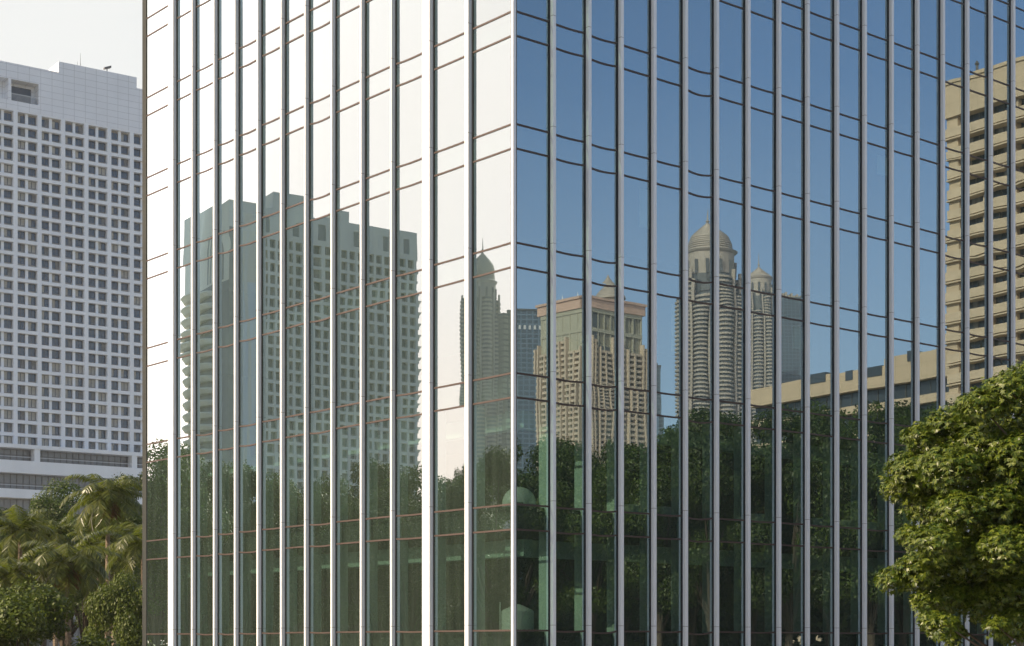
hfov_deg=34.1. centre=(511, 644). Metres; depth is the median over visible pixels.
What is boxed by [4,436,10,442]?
window
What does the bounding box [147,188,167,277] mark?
window
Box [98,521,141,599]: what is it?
coconut palm
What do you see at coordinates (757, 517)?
cabinet
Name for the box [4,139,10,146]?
window
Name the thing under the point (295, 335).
window
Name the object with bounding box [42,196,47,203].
window
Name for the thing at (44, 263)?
window
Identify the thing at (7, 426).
window
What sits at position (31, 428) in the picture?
window
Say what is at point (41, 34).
sky
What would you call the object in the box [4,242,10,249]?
window
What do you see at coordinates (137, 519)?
broadleaf tree
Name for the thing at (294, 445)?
window
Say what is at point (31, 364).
window
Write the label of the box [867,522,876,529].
cabinet
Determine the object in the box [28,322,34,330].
window
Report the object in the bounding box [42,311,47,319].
window
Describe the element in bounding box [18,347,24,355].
window
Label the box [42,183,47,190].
window
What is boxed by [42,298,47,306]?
window
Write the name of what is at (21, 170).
window
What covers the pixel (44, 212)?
window
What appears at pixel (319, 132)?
window
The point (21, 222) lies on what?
window
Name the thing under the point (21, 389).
window
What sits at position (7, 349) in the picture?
window
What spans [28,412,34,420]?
window
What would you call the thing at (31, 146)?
window
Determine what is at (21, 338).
window
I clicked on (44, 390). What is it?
window
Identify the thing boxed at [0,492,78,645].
broadleaf tree
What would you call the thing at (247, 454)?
window
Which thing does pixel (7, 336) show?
window
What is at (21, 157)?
window
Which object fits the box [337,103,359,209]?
window
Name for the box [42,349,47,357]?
window
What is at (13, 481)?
ribbon window
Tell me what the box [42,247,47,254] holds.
window
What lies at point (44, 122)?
window
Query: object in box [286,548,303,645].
window
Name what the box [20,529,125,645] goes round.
coconut palm
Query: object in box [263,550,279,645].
window
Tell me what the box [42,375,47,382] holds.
window
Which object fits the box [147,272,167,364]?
window
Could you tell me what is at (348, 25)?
window
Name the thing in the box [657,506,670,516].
cabinet
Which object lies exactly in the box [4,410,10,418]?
window
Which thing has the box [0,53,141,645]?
hotel tower
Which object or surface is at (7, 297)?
window
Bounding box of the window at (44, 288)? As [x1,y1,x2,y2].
[42,286,47,292]
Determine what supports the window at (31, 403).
in the hotel tower
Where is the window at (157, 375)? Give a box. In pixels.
[147,361,167,461]
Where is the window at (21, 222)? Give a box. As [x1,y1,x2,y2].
[18,218,24,225]
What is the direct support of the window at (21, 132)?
in the hotel tower
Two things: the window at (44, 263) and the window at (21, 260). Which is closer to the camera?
the window at (21, 260)
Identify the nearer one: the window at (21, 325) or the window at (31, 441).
the window at (21, 325)
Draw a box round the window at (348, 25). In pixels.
[337,7,359,110]
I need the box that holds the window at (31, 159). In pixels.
[28,156,34,163]
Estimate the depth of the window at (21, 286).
417.85 m
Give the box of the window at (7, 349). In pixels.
[4,345,10,353]
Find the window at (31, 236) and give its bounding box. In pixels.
[28,232,34,239]
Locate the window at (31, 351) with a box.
[28,348,34,356]
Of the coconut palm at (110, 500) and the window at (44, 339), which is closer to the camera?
the coconut palm at (110, 500)
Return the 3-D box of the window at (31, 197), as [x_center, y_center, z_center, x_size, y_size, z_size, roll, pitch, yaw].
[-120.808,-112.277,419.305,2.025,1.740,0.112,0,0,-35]
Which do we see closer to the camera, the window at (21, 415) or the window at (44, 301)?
the window at (21, 415)
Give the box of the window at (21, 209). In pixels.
[18,205,24,212]
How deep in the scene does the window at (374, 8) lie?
55.15 m
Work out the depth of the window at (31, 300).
419.28 m
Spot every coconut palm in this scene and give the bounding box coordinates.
[0,504,58,570]
[0,545,50,596]
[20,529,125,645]
[31,514,85,645]
[59,473,141,642]
[67,521,130,629]
[80,539,136,645]
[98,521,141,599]
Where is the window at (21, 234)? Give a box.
[18,231,24,238]
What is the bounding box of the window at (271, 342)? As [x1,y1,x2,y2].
[263,331,279,440]
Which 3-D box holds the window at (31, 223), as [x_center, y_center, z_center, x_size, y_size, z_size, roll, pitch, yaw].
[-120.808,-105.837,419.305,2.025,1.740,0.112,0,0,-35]
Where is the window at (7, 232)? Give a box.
[4,229,10,236]
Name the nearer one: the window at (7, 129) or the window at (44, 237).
the window at (7, 129)
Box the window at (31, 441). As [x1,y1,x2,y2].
[28,438,34,444]
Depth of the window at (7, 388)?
415.81 m
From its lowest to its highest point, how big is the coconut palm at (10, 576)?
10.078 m
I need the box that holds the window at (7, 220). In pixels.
[4,216,10,223]
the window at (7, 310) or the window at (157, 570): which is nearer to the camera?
the window at (157, 570)
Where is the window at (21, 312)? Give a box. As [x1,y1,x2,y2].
[18,308,24,316]
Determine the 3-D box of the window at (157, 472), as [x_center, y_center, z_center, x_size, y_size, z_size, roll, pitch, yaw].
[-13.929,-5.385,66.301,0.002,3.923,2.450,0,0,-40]
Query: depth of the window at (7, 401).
415.81 m
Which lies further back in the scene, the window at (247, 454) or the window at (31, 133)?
the window at (31, 133)
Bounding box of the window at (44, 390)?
[42,388,47,395]
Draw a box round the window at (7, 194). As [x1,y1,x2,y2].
[4,190,10,197]
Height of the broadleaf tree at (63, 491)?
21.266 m
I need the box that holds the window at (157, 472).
[147,459,167,558]
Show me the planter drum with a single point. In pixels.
(525, 618)
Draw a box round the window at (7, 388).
[4,384,10,392]
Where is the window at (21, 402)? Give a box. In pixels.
[18,398,24,406]
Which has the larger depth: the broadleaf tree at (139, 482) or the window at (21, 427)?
the window at (21, 427)
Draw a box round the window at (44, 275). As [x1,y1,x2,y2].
[42,273,47,279]
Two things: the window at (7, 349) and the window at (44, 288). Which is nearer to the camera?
the window at (7, 349)
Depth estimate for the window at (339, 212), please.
56.65 m
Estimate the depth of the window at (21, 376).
417.85 m
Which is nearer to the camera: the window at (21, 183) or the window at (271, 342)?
the window at (271, 342)
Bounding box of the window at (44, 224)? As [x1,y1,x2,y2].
[42,222,47,228]
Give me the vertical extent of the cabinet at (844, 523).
0.370 m
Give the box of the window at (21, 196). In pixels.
[18,192,24,199]
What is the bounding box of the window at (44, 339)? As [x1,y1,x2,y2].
[42,337,47,344]
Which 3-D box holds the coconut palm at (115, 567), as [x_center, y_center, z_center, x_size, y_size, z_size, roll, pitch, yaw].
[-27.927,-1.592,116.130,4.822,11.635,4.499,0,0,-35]
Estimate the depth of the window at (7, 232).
415.81 m
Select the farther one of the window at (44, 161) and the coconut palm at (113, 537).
the window at (44, 161)
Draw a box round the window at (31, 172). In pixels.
[28,168,34,175]
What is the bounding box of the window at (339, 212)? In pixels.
[337,210,341,237]
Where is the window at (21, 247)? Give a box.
[18,244,24,251]
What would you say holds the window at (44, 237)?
in the hotel tower
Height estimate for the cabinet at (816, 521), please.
0.370 m
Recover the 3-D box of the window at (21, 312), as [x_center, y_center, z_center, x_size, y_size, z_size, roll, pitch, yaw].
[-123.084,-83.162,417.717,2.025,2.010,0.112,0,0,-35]
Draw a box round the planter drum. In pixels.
[499,602,533,631]
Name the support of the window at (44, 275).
in the hotel tower
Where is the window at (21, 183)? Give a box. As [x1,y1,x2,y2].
[18,180,24,186]
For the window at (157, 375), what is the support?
in the glass office building
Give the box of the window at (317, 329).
[310,318,325,432]
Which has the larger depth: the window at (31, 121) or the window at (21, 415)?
the window at (31, 121)
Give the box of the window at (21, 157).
[18,154,24,161]
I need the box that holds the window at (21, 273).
[18,270,24,276]
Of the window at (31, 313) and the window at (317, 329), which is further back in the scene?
the window at (31, 313)
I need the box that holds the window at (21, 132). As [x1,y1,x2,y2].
[18,128,24,135]
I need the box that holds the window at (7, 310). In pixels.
[4,307,10,314]
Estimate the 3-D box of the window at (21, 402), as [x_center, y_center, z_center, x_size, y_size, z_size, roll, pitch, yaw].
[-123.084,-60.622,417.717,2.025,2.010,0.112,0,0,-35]
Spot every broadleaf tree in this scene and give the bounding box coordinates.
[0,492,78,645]
[0,507,34,556]
[0,539,76,644]
[0,562,43,645]
[0,579,121,645]
[28,478,141,631]
[30,527,88,645]
[43,503,141,583]
[45,568,133,641]
[74,548,140,633]
[82,569,141,645]
[91,471,141,542]
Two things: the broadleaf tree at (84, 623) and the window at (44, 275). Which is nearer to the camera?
the broadleaf tree at (84, 623)
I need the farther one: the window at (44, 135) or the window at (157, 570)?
the window at (44, 135)
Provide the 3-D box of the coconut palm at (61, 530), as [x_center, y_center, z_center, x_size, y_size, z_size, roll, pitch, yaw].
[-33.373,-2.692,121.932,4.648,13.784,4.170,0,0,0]
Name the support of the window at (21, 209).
in the hotel tower
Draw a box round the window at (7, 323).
[4,320,10,327]
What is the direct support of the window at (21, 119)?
in the hotel tower
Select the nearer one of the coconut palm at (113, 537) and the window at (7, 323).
the coconut palm at (113, 537)
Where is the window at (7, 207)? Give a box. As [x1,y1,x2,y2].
[4,203,10,210]
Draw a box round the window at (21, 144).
[18,141,24,148]
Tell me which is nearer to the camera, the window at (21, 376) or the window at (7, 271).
the window at (7, 271)
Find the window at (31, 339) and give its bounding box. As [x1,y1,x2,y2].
[28,335,34,343]
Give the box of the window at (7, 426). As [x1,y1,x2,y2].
[4,423,10,431]
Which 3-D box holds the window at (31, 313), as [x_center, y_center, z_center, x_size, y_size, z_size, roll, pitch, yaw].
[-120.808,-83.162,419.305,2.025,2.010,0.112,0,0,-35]
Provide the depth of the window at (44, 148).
421.33 m
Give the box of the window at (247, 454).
[240,443,255,551]
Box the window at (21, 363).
[18,360,24,367]
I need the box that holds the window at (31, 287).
[28,284,34,290]
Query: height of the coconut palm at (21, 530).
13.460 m
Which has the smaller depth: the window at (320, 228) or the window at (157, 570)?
the window at (320, 228)
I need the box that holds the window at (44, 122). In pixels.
[42,120,47,126]
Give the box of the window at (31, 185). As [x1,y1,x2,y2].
[28,181,34,188]
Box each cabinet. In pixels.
[624,504,639,514]
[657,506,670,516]
[751,513,764,522]
[810,518,822,526]
[839,520,849,528]
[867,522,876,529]
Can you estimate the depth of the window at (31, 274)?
419.28 m
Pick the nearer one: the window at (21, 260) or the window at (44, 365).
the window at (21, 260)
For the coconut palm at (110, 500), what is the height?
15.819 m
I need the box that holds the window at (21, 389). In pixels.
[18,386,24,393]
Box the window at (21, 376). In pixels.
[18,373,24,380]
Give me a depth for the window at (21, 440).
417.85 m
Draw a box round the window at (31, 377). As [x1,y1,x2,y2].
[28,374,34,381]
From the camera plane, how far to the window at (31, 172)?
419.28 m
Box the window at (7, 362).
[4,358,10,366]
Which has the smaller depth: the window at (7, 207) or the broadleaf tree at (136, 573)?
the broadleaf tree at (136, 573)
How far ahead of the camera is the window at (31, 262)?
419.28 m
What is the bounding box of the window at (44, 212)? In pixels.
[42,209,47,216]
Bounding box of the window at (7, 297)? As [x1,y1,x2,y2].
[4,294,10,302]
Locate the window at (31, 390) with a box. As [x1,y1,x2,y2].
[28,386,34,394]
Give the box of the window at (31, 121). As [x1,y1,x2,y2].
[28,117,34,124]
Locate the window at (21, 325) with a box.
[18,321,24,329]
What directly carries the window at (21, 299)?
in the hotel tower
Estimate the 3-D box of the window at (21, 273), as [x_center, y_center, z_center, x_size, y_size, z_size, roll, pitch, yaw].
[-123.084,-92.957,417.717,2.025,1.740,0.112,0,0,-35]
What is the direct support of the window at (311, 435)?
in the glass office building
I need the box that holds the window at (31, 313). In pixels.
[28,309,34,317]
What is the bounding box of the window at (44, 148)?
[42,145,47,152]
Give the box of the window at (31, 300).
[28,297,34,304]
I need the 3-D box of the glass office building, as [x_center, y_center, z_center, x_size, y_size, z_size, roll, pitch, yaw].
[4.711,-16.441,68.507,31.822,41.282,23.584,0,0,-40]
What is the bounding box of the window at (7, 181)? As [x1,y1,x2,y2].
[4,177,10,184]
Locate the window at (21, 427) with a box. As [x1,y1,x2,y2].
[18,424,24,432]
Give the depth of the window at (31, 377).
419.28 m
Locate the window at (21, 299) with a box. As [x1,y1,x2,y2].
[18,295,24,303]
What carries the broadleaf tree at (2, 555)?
on the ground
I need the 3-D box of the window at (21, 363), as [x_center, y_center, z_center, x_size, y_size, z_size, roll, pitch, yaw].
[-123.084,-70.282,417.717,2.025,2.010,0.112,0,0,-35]
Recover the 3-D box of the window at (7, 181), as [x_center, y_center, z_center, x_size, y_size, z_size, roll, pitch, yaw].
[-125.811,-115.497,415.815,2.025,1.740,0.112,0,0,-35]
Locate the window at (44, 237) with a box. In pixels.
[42,235,47,241]
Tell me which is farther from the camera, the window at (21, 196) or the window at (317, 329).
the window at (21, 196)
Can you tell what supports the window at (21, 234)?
in the hotel tower
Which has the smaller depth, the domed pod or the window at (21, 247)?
the domed pod
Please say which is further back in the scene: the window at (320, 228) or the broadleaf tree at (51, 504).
the broadleaf tree at (51, 504)
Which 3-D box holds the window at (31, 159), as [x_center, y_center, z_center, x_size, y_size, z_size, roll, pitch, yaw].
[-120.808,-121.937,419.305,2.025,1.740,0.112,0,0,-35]
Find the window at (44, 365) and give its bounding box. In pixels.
[42,362,47,370]
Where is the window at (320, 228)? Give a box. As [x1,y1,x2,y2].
[310,215,329,320]
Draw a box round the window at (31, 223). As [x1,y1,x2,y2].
[28,220,34,227]
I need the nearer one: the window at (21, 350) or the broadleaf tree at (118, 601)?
the broadleaf tree at (118, 601)
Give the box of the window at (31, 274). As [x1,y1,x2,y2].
[28,271,34,278]
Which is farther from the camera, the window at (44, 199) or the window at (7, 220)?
the window at (44, 199)
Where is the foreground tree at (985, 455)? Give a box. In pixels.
[873,360,1023,645]
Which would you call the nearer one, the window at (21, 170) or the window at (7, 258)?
the window at (7, 258)
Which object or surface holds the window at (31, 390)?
in the hotel tower
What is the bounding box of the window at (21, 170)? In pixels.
[18,167,24,174]
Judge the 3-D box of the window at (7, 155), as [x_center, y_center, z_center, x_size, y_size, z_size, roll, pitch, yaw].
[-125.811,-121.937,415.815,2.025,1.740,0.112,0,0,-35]
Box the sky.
[0,0,141,88]
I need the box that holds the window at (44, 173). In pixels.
[42,171,47,177]
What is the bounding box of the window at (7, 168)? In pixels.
[4,164,10,171]
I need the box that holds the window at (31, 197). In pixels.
[28,194,34,201]
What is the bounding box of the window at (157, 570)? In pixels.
[147,559,167,645]
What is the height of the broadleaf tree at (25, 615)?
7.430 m
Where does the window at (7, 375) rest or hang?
in the hotel tower
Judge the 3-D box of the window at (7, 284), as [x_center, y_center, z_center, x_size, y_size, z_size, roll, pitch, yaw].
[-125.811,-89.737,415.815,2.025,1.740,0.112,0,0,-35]
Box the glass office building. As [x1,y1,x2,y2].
[142,0,1023,645]
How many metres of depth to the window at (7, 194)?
415.81 m
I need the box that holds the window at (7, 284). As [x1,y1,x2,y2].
[4,281,10,288]
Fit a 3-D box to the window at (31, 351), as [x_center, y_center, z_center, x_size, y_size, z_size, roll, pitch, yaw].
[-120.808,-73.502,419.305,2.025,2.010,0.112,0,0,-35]
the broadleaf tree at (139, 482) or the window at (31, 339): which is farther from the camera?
the window at (31, 339)
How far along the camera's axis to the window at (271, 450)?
59.95 m
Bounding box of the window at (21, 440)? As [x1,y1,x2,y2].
[18,437,24,443]
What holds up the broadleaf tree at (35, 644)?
on the ground
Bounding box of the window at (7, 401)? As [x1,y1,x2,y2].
[4,397,10,405]
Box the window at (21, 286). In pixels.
[18,283,24,289]
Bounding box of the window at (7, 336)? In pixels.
[4,333,10,340]
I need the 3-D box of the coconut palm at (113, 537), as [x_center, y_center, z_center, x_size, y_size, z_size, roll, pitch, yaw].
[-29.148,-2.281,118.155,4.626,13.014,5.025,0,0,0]
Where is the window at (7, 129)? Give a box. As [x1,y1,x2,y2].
[4,126,10,133]
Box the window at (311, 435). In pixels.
[310,434,312,474]
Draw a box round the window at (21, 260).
[18,257,24,264]
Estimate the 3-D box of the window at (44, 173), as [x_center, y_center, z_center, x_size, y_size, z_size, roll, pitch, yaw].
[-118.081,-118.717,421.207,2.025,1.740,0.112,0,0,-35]
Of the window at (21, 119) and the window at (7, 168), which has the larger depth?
the window at (21, 119)
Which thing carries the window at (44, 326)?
in the hotel tower
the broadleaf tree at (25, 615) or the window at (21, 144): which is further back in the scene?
the window at (21, 144)
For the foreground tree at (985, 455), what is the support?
on the plaza
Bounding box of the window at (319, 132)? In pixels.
[310,118,329,219]
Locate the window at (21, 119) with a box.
[18,115,24,122]
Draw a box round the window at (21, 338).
[18,334,24,342]
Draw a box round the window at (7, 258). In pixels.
[4,255,10,262]
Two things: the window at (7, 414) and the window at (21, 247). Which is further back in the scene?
the window at (21, 247)
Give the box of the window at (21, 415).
[18,411,24,419]
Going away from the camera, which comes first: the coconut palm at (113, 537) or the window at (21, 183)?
the coconut palm at (113, 537)
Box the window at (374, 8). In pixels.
[366,0,384,82]
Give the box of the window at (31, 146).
[28,143,34,150]
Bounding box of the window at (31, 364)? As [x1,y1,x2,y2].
[28,361,34,368]
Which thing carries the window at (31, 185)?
in the hotel tower
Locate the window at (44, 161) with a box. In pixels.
[42,158,47,165]
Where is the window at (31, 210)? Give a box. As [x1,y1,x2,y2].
[28,207,34,214]
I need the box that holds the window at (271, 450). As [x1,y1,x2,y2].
[263,440,279,548]
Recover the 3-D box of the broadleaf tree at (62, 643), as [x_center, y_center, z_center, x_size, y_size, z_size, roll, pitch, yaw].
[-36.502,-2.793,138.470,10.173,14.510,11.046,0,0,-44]
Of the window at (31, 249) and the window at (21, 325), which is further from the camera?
the window at (31, 249)
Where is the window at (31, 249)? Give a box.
[28,245,34,252]
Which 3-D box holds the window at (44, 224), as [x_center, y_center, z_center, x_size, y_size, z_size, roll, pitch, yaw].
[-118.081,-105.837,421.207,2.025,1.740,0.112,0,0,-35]
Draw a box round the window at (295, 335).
[286,325,303,436]
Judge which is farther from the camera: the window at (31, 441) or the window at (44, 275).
the window at (44, 275)
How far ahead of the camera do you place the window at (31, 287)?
419.28 m
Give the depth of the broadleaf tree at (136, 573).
125.71 m
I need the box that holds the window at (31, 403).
[28,399,34,407]
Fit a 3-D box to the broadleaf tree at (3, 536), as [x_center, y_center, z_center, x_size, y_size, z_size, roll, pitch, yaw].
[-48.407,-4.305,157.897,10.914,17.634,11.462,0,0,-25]
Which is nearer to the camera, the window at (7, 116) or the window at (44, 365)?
the window at (7, 116)
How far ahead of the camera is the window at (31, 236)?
419.28 m
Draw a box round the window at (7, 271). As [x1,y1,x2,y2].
[4,268,10,275]
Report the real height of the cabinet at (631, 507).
0.370 m
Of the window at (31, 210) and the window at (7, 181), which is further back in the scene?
the window at (31, 210)
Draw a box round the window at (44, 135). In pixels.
[42,132,47,139]
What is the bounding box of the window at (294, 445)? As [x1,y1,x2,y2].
[286,435,303,546]
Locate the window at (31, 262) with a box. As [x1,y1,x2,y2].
[28,258,34,265]
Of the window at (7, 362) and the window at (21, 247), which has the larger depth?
the window at (21, 247)
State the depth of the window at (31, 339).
419.28 m
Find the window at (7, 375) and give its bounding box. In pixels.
[4,371,10,379]
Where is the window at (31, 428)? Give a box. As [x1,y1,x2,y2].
[28,425,34,432]
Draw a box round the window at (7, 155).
[4,151,10,158]
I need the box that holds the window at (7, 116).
[4,113,10,120]
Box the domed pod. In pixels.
[502,487,535,506]
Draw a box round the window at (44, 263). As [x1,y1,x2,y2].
[42,260,47,267]
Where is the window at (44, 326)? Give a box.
[42,324,47,331]
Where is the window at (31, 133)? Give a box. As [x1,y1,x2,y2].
[28,130,34,137]

